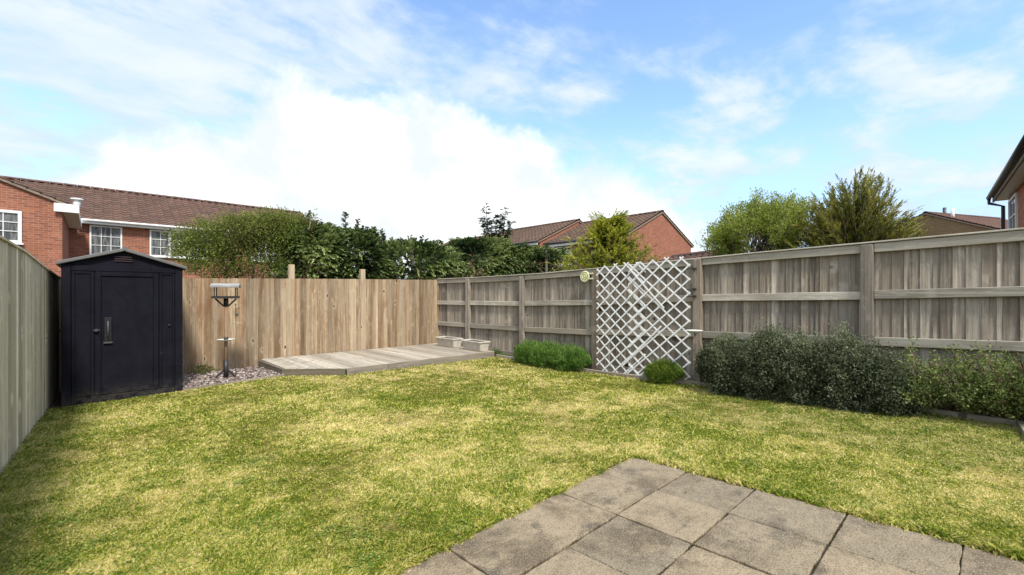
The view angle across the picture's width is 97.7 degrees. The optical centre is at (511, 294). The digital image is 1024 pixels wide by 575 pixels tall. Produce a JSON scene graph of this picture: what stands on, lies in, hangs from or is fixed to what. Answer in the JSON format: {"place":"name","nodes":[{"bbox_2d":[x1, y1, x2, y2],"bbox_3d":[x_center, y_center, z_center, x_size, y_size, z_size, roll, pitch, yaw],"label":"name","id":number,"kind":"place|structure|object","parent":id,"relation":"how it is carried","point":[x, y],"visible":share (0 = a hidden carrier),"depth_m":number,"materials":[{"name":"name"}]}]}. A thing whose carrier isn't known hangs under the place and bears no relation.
{"place":"outdoors","nodes":[
{"label":"outdoors","id":0,"kind":"place"},
{"bbox_2d":[0,175,319,278],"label":"brick house","id":1,"kind":"structure","parent":0,"point":[47,224],"depth_m":18.78,"materials":[{"name":"red brick"}]},
{"bbox_2d":[0,209,23,244],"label":"window","id":2,"kind":"structure","parent":1,"relation":"in","point":[10,220],"depth_m":13.37,"materials":[{"name":"white plastic"}]},
{"bbox_2d":[90,225,121,253],"bbox_3d":[-16.787,-2.215,18.495,1.000,1.230,0.049,0,0,-43],"label":"window","id":3,"kind":"structure","parent":1,"relation":"in","point":[102,238],"depth_m":18.46,"materials":[{"name":"white plastic"}]},
{"bbox_2d":[150,230,207,259],"bbox_3d":[-14.969,-2.232,20.160,2.210,1.195,0.090,0,0,-43],"label":"window","id":4,"kind":"structure","parent":1,"relation":"in","point":[154,234],"depth_m":19.70,"materials":[{"name":"white plastic"}]},
{"bbox_2d":[251,239,273,261],"bbox_3d":[-12.397,-2.232,22.555,1.480,1.195,0.090,0,0,-43],"label":"window","id":5,"kind":"structure","parent":1,"relation":"in","point":[258,239],"depth_m":22.42,"materials":[{"name":"white plastic"}]},
{"bbox_2d":[415,233,497,279],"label":"brick house","id":6,"kind":"structure","parent":0,"point":[477,237],"depth_m":37.75,"materials":[{"name":"white"}]},
{"bbox_2d":[0,0,1023,276],"label":"sky","id":7,"kind":"structure","parent":0,"point":[403,118],"materials":[{"name":"blue"}]},
{"bbox_2d":[0,316,1023,574],"bbox_3d":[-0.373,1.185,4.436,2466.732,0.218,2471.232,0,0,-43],"label":"ground","id":8,"kind":"structure","parent":0,"point":[755,489],"depth_m":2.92,"materials":[{"name":"green plant"}]},
{"bbox_2d":[0,235,60,473],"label":"board fence","id":9,"kind":"object","parent":8,"relation":"on","point":[29,337],"visible":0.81,"depth_m":3.71,"materials":[{"name":"grey wood"}]},
{"bbox_2d":[55,247,186,406],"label":"garden shed","id":10,"kind":"structure","parent":8,"relation":"on","point":[122,323],"depth_m":5.18,"materials":[{"name":"plastic"}]},
{"bbox_2d":[93,272,158,394],"bbox_3d":[-4.488,0.437,5.215,0.580,1.396,0.055,0,0,-43],"label":"door","id":11,"kind":"structure","parent":10,"relation":"in","point":[126,330],"depth_m":5.22,"materials":[{"name":"plastic"}]},
{"bbox_2d":[47,376,230,408],"bbox_3d":[-3.303,1.200,7.289,5.940,0.098,1.430,0,0,-43],"label":"gravel bed","id":12,"kind":"object","parent":8,"relation":"on","point":[56,402],"visible":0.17,"depth_m":5.09,"materials":[{"name":"black gravel"}]},
{"bbox_2d":[188,362,219,374],"bbox_3d":[-4.642,1.152,6.769,0.426,0.272,0.455,0,0,-43],"label":"weed","id":13,"kind":"object","parent":12,"relation":"on","point":[203,370],"visible":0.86,"depth_m":6.70,"materials":[{"name":"green plant"}]},
{"bbox_2d":[183,365,283,387],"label":"gravel","id":14,"kind":"structure","parent":12,"relation":"on","point":[209,378],"depth_m":6.36,"materials":[{"name":"grey gravel"}]},
{"bbox_2d":[210,283,240,377],"bbox_3d":[-4.017,0.523,6.280,0.340,1.362,0.260,0,0,-25],"label":"bird table","id":15,"kind":"object","parent":14,"relation":"on","point":[225,371],"visible":0.98,"depth_m":6.26,"materials":[{"name":"metal"}]},
{"bbox_2d":[233,308,239,374],"bbox_3d":[-3.933,0.659,6.381,0.127,1.045,0.049,0,0,1],"label":"feeder stake","id":16,"kind":"object","parent":14,"relation":"on","point":[236,314],"visible":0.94,"depth_m":6.40,"materials":[{"name":"metal"}]},
{"bbox_2d":[183,374,283,390],"bbox_3d":[-3.672,1.185,5.968,1.160,0.108,0.030,0,0,-43],"label":"timber edging","id":17,"kind":"object","parent":8,"relation":"on","point":[204,386],"visible":0.43,"depth_m":5.91,"materials":[{"name":"wood"}]},
{"bbox_2d":[157,204,332,278],"bbox_3d":[-5.075,-0.273,8.889,3.143,3.057,1.784,0,0,-4],"label":"leafy tree","id":18,"kind":"object","parent":8,"relation":"on","point":[245,232],"visible":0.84,"depth_m":8.52,"materials":[{"name":"green plant"}]},
{"bbox_2d":[60,278,438,391],"bbox_3d":[-3.755,0.473,7.801,5.981,1.600,0.065,0,0,-45],"label":"board fence","id":19,"kind":"object","parent":8,"relation":"on","point":[276,318],"visible":0.42,"depth_m":7.84,"materials":[{"name":"brown wood"}]},
{"bbox_2d":[288,264,294,278],"bbox_3d":[-3.942,0.352,7.987,0.090,1.776,0.090,0,0,-43],"label":"timber post","id":20,"kind":"object","parent":8,"relation":"on","point":[291,271],"visible":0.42,"depth_m":7.96,"materials":[{"name":"beige wood"}]},
{"bbox_2d":[265,210,361,278],"bbox_3d":[-3.989,-0.198,9.162,1.986,3.100,1.932,0,0,-43],"label":"conifer tree","id":21,"kind":"object","parent":8,"relation":"on","point":[333,232],"visible":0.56,"depth_m":8.72,"materials":[{"name":"green plant"}]},
{"bbox_2d":[310,211,402,278],"bbox_3d":[-3.406,-0.234,9.836,2.116,3.171,1.966,0,0,-43],"label":"conifer tree","id":22,"kind":"object","parent":8,"relation":"on","point":[369,241],"visible":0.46,"depth_m":9.42,"materials":[{"name":"green plant"}]},
{"bbox_2d":[359,269,364,278],"bbox_3d":[-2.969,0.366,8.867,0.090,1.734,0.090,0,0,-43],"label":"timber post","id":23,"kind":"object","parent":8,"relation":"on","point":[361,273],"visible":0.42,"depth_m":8.83,"materials":[{"name":"beige wood"}]},
{"bbox_2d":[258,343,493,375],"bbox_3d":[-2.271,1.139,7.888,3.572,0.156,1.992,0,0,-43],"label":"decking","id":24,"kind":"object","parent":8,"relation":"on","point":[362,361],"visible":0.98,"depth_m":7.33,"materials":[{"name":"grey wood"}]},
{"bbox_2d":[435,336,462,347],"bbox_3d":[-1.287,0.968,9.159,0.280,0.185,0.644,0,0,-43],"label":"planter trough","id":25,"kind":"object","parent":24,"relation":"on","point":[449,341],"visible":0.88,"depth_m":9.02,"materials":[{"name":"stone"}]},
{"bbox_2d":[461,339,490,351],"bbox_3d":[-0.700,0.968,8.558,0.285,0.185,0.646,0,0,-43],"label":"planter trough","id":26,"kind":"object","parent":24,"relation":"on","point":[476,345],"visible":1,"depth_m":8.41,"materials":[{"name":"stone"}]},
{"bbox_2d":[355,235,468,279],"bbox_3d":[-2.532,-0.062,10.943,2.971,2.828,2.645,0,0,-43],"label":"conifer tree","id":27,"kind":"object","parent":8,"relation":"on","point":[430,252],"visible":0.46,"depth_m":10.32,"materials":[{"name":"green plant"}]},
{"bbox_2d":[424,235,533,278],"bbox_3d":[-0.978,-0.115,12.416,3.406,2.934,2.686,0,0,-43],"label":"conifer tree","id":28,"kind":"object","parent":8,"relation":"on","point":[482,248],"visible":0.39,"depth_m":11.54,"materials":[{"name":"green plant"}]},
{"bbox_2d":[478,203,515,269],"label":"slender conifer","id":29,"kind":"object","parent":8,"relation":"on","point":[501,230],"visible":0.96,"depth_m":13.26,"materials":[{"name":"green plant"}]},
{"bbox_2d":[493,348,502,356],"bbox_3d":[-0.266,1.125,8.552,0.352,0.248,0.339,0,0,6],"label":"weed","id":30,"kind":"object","parent":8,"relation":"on","point":[495,351],"visible":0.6,"depth_m":8.47,"materials":[{"name":"green plant"}]},
{"bbox_2d":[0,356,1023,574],"bbox_3d":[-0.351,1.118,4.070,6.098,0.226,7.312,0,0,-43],"label":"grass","id":31,"kind":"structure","parent":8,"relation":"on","point":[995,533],"depth_m":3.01,"materials":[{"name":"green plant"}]},
{"bbox_2d":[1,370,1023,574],"bbox_3d":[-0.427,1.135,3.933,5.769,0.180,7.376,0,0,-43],"label":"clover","id":32,"kind":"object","parent":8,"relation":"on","point":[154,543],"visible":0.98,"depth_m":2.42,"materials":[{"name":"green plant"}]},
{"bbox_2d":[478,240,579,275],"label":"conifer tree","id":33,"kind":"object","parent":8,"relation":"on","point":[529,255],"visible":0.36,"depth_m":12.38,"materials":[{"name":"green plant"}]},
{"bbox_2d":[512,337,592,371],"bbox_3d":[0.591,0.981,7.341,0.604,0.526,1.634,0,0,-43],"label":"green bush","id":34,"kind":"object","parent":8,"relation":"on","point":[555,355],"visible":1,"depth_m":7.14,"materials":[{"name":"green plant"}]},
{"bbox_2d":[546,207,671,271],"bbox_3d":[2.185,-0.381,10.615,3.081,3.261,2.839,0,0,-10],"label":"golden conifer","id":35,"kind":"object","parent":8,"relation":"on","point":[606,235],"visible":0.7,"depth_m":10.27,"materials":[{"name":"green plant"}]},
{"bbox_2d":[643,357,687,384],"bbox_3d":[2.003,0.985,5.877,0.578,0.403,0.505,0,0,18],"label":"round bush","id":36,"kind":"object","parent":8,"relation":"on","point":[656,371],"visible":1,"depth_m":5.76,"materials":[{"name":"green plant"}]},
{"bbox_2d":[437,228,1023,414],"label":"timber fence","id":37,"kind":"object","parent":8,"relation":"on","point":[898,291],"visible":0.59,"depth_m":5.00,"materials":[{"name":"grey wood"}]},
{"bbox_2d":[580,271,592,281],"bbox_3d":[1.152,-0.283,6.950,0.040,0.180,0.240,0,0,-43],"label":"wall dial","id":38,"kind":"object","parent":37,"relation":"attached to","point":[584,276],"depth_m":6.96,"materials":[{"name":"beige plastic"}]},
{"bbox_2d":[596,256,695,379],"bbox_3d":[1.797,0.342,6.228,0.071,1.687,1.535,0,0,-43],"label":"trellis","id":39,"kind":"object","parent":37,"relation":"attached to","point":[639,348],"visible":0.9,"depth_m":6.23,"materials":[{"name":"white paint"}]},
{"bbox_2d":[686,330,702,334],"bbox_3d":[2.242,0.469,5.549,0.339,0.069,0.200,0,0,-83],"label":"hanging dish","id":40,"kind":"object","parent":37,"relation":"attached to","point":[695,331],"visible":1,"depth_m":5.44,"materials":[{"name":"white metal"}]},
{"bbox_2d":[693,187,811,256],"bbox_3d":[7.227,-1.067,13.069,4.188,4.835,3.116,0,0,-3],"label":"leafy tree","id":41,"kind":"object","parent":8,"relation":"on","point":[771,222],"visible":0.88,"depth_m":12.47,"materials":[{"name":"green plant"}]},
{"bbox_2d":[496,354,1023,436],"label":"timber edging","id":42,"kind":"object","parent":8,"relation":"on","point":[992,419],"visible":0.27,"depth_m":3.96,"materials":[{"name":"brown wood"}]},
{"bbox_2d":[693,317,937,417],"bbox_3d":[2.946,0.698,4.668,0.820,0.973,2.182,0,0,-43],"label":"dark bush","id":43,"kind":"object","parent":8,"relation":"on","point":[831,361],"visible":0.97,"depth_m":4.46,"materials":[{"name":"green plant"}]},
{"bbox_2d":[784,165,931,248],"bbox_3d":[9.392,-1.299,12.306,5.431,5.097,3.048,0,0,-4],"label":"feathery conifer","id":44,"kind":"object","parent":8,"relation":"on","point":[861,218],"visible":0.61,"depth_m":11.72,"materials":[{"name":"green plant"}]},
{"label":"border soil","id":45,"kind":"structure","parent":8,"relation":"on","visible":0},
{"bbox_2d":[893,335,1023,420],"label":"light shrub","id":46,"kind":"object","parent":45,"relation":"on","point":[978,394],"visible":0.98,"depth_m":3.70,"materials":[{"name":"green plant"}]},
{"bbox_2d":[467,218,581,275],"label":"brick house","id":47,"kind":"structure","parent":0,"point":[538,235],"depth_m":29.62,"materials":[{"name":"tile"}]},
{"bbox_2d":[543,210,693,270],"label":"brick house","id":48,"kind":"structure","parent":0,"point":[663,232],"depth_m":26.03,"materials":[{"name":"red brick"}]},
{"bbox_2d":[556,246,571,265],"bbox_3d":[3.027,-2.272,26.323,0.090,1.095,1.280,0,0,-43],"label":"window","id":49,"kind":"structure","parent":48,"relation":"in","point":[558,248],"depth_m":26.09,"materials":[{"name":"white plastic"}]},
{"bbox_2d":[657,250,717,261],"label":"garage","id":50,"kind":"structure","parent":0,"point":[690,255],"depth_m":16.15,"materials":[{"name":"tile"}]},
{"bbox_2d":[398,457,1023,574],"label":"patio","id":51,"kind":"structure","parent":0,"point":[679,516],"depth_m":2.12,"materials":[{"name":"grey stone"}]},
{"bbox_2d":[525,488,912,574],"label":"moss","id":52,"kind":"object","parent":51,"relation":"on","point":[725,555],"visible":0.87,"depth_m":2.11,"materials":[{"name":"green plant"}]},
{"bbox_2d":[910,207,1007,315],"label":"brick house","id":53,"kind":"structure","parent":0,"point":[943,223],"depth_m":27.21,"materials":[{"name":"brown brick"}]},
{"bbox_2d":[986,135,1023,229],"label":"brick house","id":54,"kind":"structure","parent":0,"point":[1008,185],"depth_m":11.76,"materials":[{"name":"red brick"}]},
{"bbox_2d":[1008,192,1017,228],"bbox_3d":[14.008,-2.205,12.503,1.501,1.070,0.128,0,0,-44],"label":"window","id":55,"kind":"structure","parent":54,"relation":"in","point":[1013,201],"depth_m":12.43,"materials":[{"name":"white plastic"}]}
]}

